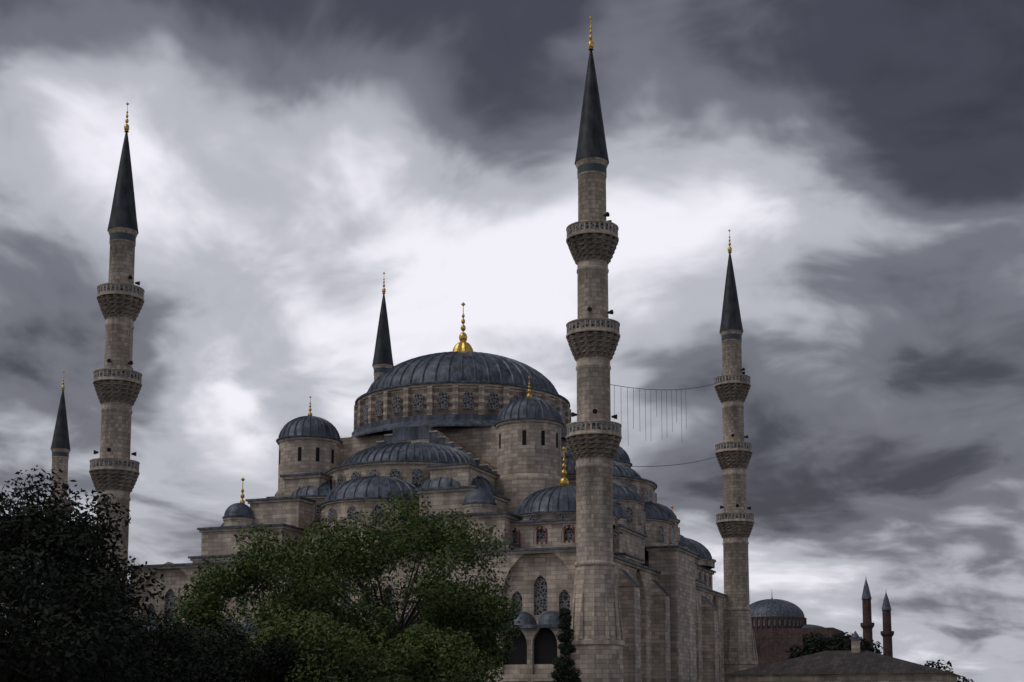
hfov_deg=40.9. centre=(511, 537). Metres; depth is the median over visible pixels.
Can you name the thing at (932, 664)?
park tree
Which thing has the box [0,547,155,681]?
bush
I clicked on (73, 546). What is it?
tree
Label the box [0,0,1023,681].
sky
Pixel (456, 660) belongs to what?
bush
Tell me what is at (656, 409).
mahya cables
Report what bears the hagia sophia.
on the ground
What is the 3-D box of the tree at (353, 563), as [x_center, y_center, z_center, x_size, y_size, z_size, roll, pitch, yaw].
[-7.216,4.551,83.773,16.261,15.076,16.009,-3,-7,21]
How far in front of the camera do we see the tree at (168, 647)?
62.63 m
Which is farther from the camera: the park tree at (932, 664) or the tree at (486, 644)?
the park tree at (932, 664)
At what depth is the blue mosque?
145.02 m
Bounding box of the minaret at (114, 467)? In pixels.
[89,102,144,616]
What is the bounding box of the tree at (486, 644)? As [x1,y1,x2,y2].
[402,577,515,681]
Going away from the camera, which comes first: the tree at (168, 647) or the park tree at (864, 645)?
the tree at (168, 647)
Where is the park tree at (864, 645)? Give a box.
[821,632,884,654]
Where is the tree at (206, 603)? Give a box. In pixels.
[163,523,375,681]
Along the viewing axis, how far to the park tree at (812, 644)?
317.68 m
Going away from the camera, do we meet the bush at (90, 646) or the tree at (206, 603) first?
the bush at (90, 646)
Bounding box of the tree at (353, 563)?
[263,489,521,681]
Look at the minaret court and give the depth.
224.41 m
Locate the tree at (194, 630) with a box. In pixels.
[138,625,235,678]
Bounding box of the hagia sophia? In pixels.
[750,594,843,666]
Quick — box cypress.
[550,608,581,681]
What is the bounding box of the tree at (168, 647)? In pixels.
[116,606,244,681]
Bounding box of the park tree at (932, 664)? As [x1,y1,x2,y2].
[924,659,973,681]
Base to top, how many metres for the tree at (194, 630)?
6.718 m
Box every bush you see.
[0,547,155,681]
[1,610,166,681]
[154,620,330,681]
[229,605,433,681]
[325,620,503,681]
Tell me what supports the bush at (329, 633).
on the ground
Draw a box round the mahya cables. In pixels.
[610,379,729,466]
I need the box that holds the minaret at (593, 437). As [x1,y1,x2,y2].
[566,16,624,681]
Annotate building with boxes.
[723,631,962,681]
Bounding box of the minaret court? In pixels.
[43,371,73,524]
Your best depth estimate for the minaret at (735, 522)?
183.08 m
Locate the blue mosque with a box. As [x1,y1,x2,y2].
[129,302,726,681]
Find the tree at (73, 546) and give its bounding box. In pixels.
[0,465,171,681]
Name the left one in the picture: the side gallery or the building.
the side gallery
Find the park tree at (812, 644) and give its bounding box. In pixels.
[786,631,860,659]
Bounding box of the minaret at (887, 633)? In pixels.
[880,591,893,656]
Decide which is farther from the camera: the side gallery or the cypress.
the side gallery
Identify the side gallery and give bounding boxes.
[132,611,569,681]
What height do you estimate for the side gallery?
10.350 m
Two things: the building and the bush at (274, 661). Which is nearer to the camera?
the bush at (274, 661)
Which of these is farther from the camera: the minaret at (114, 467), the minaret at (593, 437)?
the minaret at (114, 467)
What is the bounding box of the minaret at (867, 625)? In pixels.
[860,578,873,650]
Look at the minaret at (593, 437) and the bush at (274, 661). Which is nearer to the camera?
the bush at (274, 661)
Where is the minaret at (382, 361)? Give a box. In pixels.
[372,272,393,380]
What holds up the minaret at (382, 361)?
on the ground
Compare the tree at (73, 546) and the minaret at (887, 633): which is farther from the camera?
the minaret at (887, 633)
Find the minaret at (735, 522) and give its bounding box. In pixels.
[714,229,757,681]

